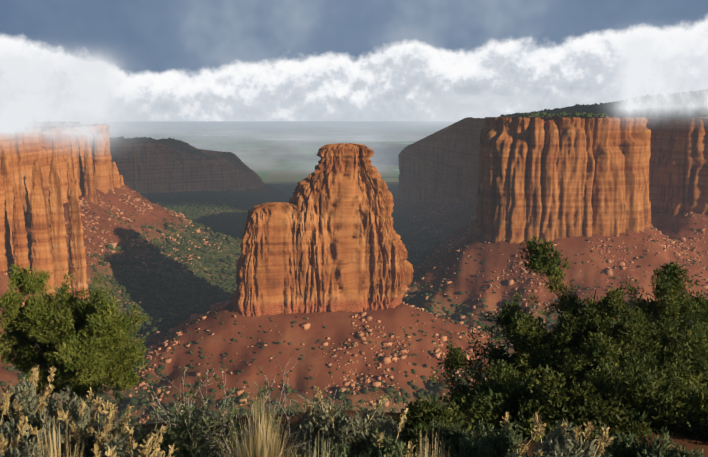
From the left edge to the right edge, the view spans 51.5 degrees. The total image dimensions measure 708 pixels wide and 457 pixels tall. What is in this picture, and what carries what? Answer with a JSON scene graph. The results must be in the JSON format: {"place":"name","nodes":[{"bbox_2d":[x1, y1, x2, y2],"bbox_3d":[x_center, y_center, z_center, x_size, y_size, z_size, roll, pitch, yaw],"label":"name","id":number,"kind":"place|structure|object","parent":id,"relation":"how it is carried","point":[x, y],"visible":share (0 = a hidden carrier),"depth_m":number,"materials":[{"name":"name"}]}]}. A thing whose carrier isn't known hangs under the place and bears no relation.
{"place":"outdoors","nodes":[
{"label":"outdoors","id":0,"kind":"place"},
{"bbox_2d":[0,136,109,223],"bbox_3d":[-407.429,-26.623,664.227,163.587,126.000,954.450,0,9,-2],"label":"mesa cliff","id":1,"kind":"structure","parent":0,"point":[22,154],"depth_m":821.89,"materials":[{"name":"orange stone"}]},
{"bbox_2d":[26,416,83,456],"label":"bunch grass","id":2,"kind":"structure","parent":0,"point":[50,446],"depth_m":3.60,"materials":[{"name":"beige plant"}]},
{"bbox_2d":[0,51,118,142],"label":"cloud","id":3,"kind":"structure","parent":0,"point":[70,98],"depth_m":577.37,"materials":[{"name":"white"}]},
{"bbox_2d":[111,140,265,192],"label":"mesa","id":4,"kind":"structure","parent":0,"point":[151,167],"depth_m":1760.87,"materials":[{"name":"stone"}]},
{"bbox_2d":[211,393,307,456],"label":"bunch grass","id":5,"kind":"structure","parent":0,"point":[259,446],"depth_m":3.83,"materials":[{"name":"beige plant"}]},
{"bbox_2d":[112,119,414,138],"bbox_3d":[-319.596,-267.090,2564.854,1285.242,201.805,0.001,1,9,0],"label":"cloud","id":6,"kind":"structure","parent":0,"point":[118,122],"depth_m":2552.74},
{"bbox_2d":[111,121,457,141],"bbox_3d":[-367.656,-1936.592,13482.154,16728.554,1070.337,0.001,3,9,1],"label":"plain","id":7,"kind":"structure","parent":0,"point":[149,127],"depth_m":13522.64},
{"bbox_2d":[291,428,337,456],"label":"bunch grass","id":8,"kind":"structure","parent":0,"point":[315,452],"depth_m":3.42,"materials":[{"name":"beige plant"}]},
{"bbox_2d":[0,104,707,456],"bbox_3d":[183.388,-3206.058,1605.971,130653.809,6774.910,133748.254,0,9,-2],"label":"ground terrain","id":9,"kind":"structure","parent":0,"point":[282,162],"depth_m":734.52,"materials":[{"name":"brown soil"}]},
{"bbox_2d":[0,174,13,270],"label":"rock pillar","id":10,"kind":"structure","parent":9,"relation":"on","point":[6,258],"depth_m":634.24,"materials":[{"name":"orange stone"}]},
{"bbox_2d":[0,145,13,257],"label":"rock pillar","id":11,"kind":"structure","parent":9,"relation":"on","point":[6,179],"depth_m":658.20,"materials":[{"name":"orange stone"}]},
{"bbox_2d":[12,190,31,294],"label":"rock pillar","id":12,"kind":"structure","parent":9,"relation":"on","point":[20,243],"depth_m":619.62,"materials":[{"name":"orange stone"}]},
{"bbox_2d":[0,415,64,456],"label":"sagebrush shrub","id":13,"kind":"object","parent":9,"relation":"on","point":[14,451],"visible":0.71,"depth_m":4.14,"materials":[{"name":"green plant"}]},
{"bbox_2d":[30,159,57,294],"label":"spire","id":14,"kind":"structure","parent":9,"relation":"on","point":[42,257],"depth_m":643.62,"materials":[{"name":"orange stone"}]},
{"bbox_2d":[0,365,92,454],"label":"sagebrush shrub","id":15,"kind":"object","parent":9,"relation":"on","point":[17,406],"visible":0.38,"depth_m":5.33,"materials":[{"name":"green plant"}]},
{"bbox_2d":[48,156,71,294],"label":"spire","id":16,"kind":"structure","parent":9,"relation":"on","point":[57,228],"depth_m":658.31,"materials":[{"name":"orange stone"}]},
{"bbox_2d":[67,147,72,236],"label":"rock pillar","id":17,"kind":"structure","parent":9,"relation":"on","point":[69,171],"depth_m":681.93,"materials":[{"name":"orange stone"}]},
{"bbox_2d":[0,263,150,414],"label":"pinyon tree","id":18,"kind":"object","parent":9,"relation":"on","point":[80,345],"visible":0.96,"depth_m":19.86,"materials":[{"name":"green plant"}]},
{"bbox_2d":[68,178,88,298],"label":"rock pillar","id":19,"kind":"structure","parent":9,"relation":"on","point":[77,263],"depth_m":670.65,"materials":[{"name":"orange stone"}]},
{"bbox_2d":[16,387,145,456],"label":"sagebrush shrub","id":20,"kind":"object","parent":9,"relation":"on","point":[86,431],"visible":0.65,"depth_m":4.73,"materials":[{"name":"beige plant"}]},
{"bbox_2d":[84,142,97,203],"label":"rock pillar","id":21,"kind":"structure","parent":9,"relation":"on","point":[89,186],"depth_m":918.01,"materials":[{"name":"orange stone"}]},
{"bbox_2d":[93,141,108,193],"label":"rock pillar","id":22,"kind":"structure","parent":9,"relation":"on","point":[100,174],"depth_m":970.65,"materials":[{"name":"orange stone"}]},
{"bbox_2d":[104,141,114,190],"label":"rock pillar","id":23,"kind":"structure","parent":9,"relation":"on","point":[109,171],"depth_m":987.22,"materials":[{"name":"orange stone"}]},
{"bbox_2d":[112,162,119,187],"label":"rock pillar","id":24,"kind":"structure","parent":9,"relation":"on","point":[116,176],"depth_m":1007.00,"materials":[{"name":"orange stone"}]},
{"bbox_2d":[119,174,124,185],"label":"rock pillar","id":25,"kind":"structure","parent":9,"relation":"on","point":[121,181],"depth_m":1025.15,"materials":[{"name":"orange stone"}]},
{"bbox_2d":[91,423,176,456],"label":"sagebrush shrub","id":26,"kind":"object","parent":9,"relation":"on","point":[115,450],"visible":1,"depth_m":3.93,"materials":[{"name":"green plant"}]},
{"bbox_2d":[128,406,215,456],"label":"sagebrush","id":27,"kind":"object","parent":9,"relation":"on","point":[168,438],"visible":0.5,"depth_m":5.00,"materials":[{"name":"green plant"}]},
{"bbox_2d":[130,365,273,456],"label":"sagebrush","id":28,"kind":"object","parent":9,"relation":"on","point":[216,378],"visible":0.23,"depth_m":5.91,"materials":[{"name":"green plant"}]},
{"bbox_2d":[163,366,320,456],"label":"sagebrush","id":29,"kind":"object","parent":9,"relation":"on","point":[197,449],"visible":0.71,"depth_m":4.73,"materials":[{"name":"green plant"}]},
{"bbox_2d":[232,202,305,316],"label":"monument shoulder","id":30,"kind":"object","parent":9,"relation":"on","point":[267,266],"visible":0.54,"depth_m":587.77},
{"bbox_2d":[206,356,348,456],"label":"twig shrub","id":31,"kind":"object","parent":9,"relation":"on","point":[290,438],"visible":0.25,"depth_m":5.52,"materials":[{"name":"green plant"}]},
{"bbox_2d":[283,394,349,456],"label":"sagebrush","id":32,"kind":"object","parent":9,"relation":"on","point":[292,430],"visible":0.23,"depth_m":6.26,"materials":[{"name":"green plant"}]},
{"bbox_2d":[293,386,404,456],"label":"sagebrush shrub","id":33,"kind":"object","parent":9,"relation":"on","point":[355,433],"visible":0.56,"depth_m":5.24,"materials":[{"name":"green plant"}]},
{"bbox_2d":[289,143,413,312],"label":"monument tower","id":34,"kind":"structure","parent":9,"relation":"on","point":[352,251],"depth_m":595.86,"materials":[{"name":"orange stone"}]},
{"bbox_2d":[0,110,707,425],"bbox_3d":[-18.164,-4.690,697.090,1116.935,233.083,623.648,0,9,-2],"label":"shrubs","id":35,"kind":"object","parent":9,"relation":"on","point":[145,332],"visible":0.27,"depth_m":736.82,"materials":[{"name":"green plant"}]},
{"bbox_2d":[0,184,707,424],"bbox_3d":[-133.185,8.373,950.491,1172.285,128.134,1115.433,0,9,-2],"label":"talus boulders","id":36,"kind":"object","parent":9,"relation":"on","point":[437,353],"visible":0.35,"depth_m":661.63,"materials":[{"name":"brown stone"}]},
{"bbox_2d":[328,408,415,456],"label":"sagebrush shrub","id":37,"kind":"object","parent":9,"relation":"on","point":[379,448],"visible":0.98,"depth_m":4.55,"materials":[{"name":"green plant"}]},
{"bbox_2d":[109,101,706,262],"bbox_3d":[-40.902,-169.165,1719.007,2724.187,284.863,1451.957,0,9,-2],"label":"shrubs","id":38,"kind":"object","parent":9,"relation":"on","point":[160,198],"visible":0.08,"depth_m":1451.94,"materials":[{"name":"green plant"}]},
{"bbox_2d":[387,394,469,456],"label":"bush","id":39,"kind":"object","parent":9,"relation":"on","point":[422,415],"visible":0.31,"depth_m":6.72,"materials":[{"name":"green plant"}]},
{"bbox_2d":[415,417,475,456],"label":"sagebrush shrub","id":40,"kind":"object","parent":9,"relation":"on","point":[450,435],"visible":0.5,"depth_m":5.83,"materials":[{"name":"green plant"}]},
{"bbox_2d":[440,412,545,456],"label":"sagebrush shrub","id":41,"kind":"object","parent":9,"relation":"on","point":[489,442],"visible":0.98,"depth_m":4.64,"materials":[{"name":"green plant"}]},
{"bbox_2d":[505,411,613,456],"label":"sagebrush shrub","id":42,"kind":"object","parent":9,"relation":"on","point":[561,442],"visible":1,"depth_m":4.14,"materials":[{"name":"green plant"}]},
{"bbox_2d":[429,233,707,412],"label":"juniper tree","id":43,"kind":"object","parent":9,"relation":"on","point":[570,348],"visible":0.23,"depth_m":12.20,"materials":[{"name":"green plant"}]},
{"bbox_2d":[446,352,707,442],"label":"bush","id":44,"kind":"object","parent":9,"relation":"on","point":[629,400],"visible":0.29,"depth_m":8.21,"materials":[{"name":"green plant"}]},
{"bbox_2d":[593,417,703,456],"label":"sagebrush shrub","id":45,"kind":"object","parent":9,"relation":"on","point":[624,446],"visible":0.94,"depth_m":4.58,"materials":[{"name":"green plant"}]},
{"bbox_2d":[0,0,707,121],"label":"sky","id":46,"kind":"structure","parent":0,"point":[174,60],"materials":[{"name":"white"}]},
{"bbox_2d":[401,429,449,456],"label":"bunch grass","id":47,"kind":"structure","parent":0,"point":[421,444],"depth_m":3.39,"materials":[{"name":"beige plant"}]},
{"bbox_2d":[398,116,707,216],"bbox_3d":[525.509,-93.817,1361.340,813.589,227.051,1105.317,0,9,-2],"label":"cliff","id":48,"kind":"structure","parent":0,"point":[441,165],"depth_m":1230.62,"materials":[{"name":"stone"}]},
{"bbox_2d":[472,117,650,243],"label":"cliff","id":49,"kind":"structure","parent":0,"point":[549,178],"depth_m":762.71,"materials":[{"name":"orange stone"}]},
{"bbox_2d":[616,36,707,116],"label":"cloud","id":50,"kind":"structure","parent":0,"point":[653,78],"depth_m":696.44,"materials":[{"name":"white"}]}
]}

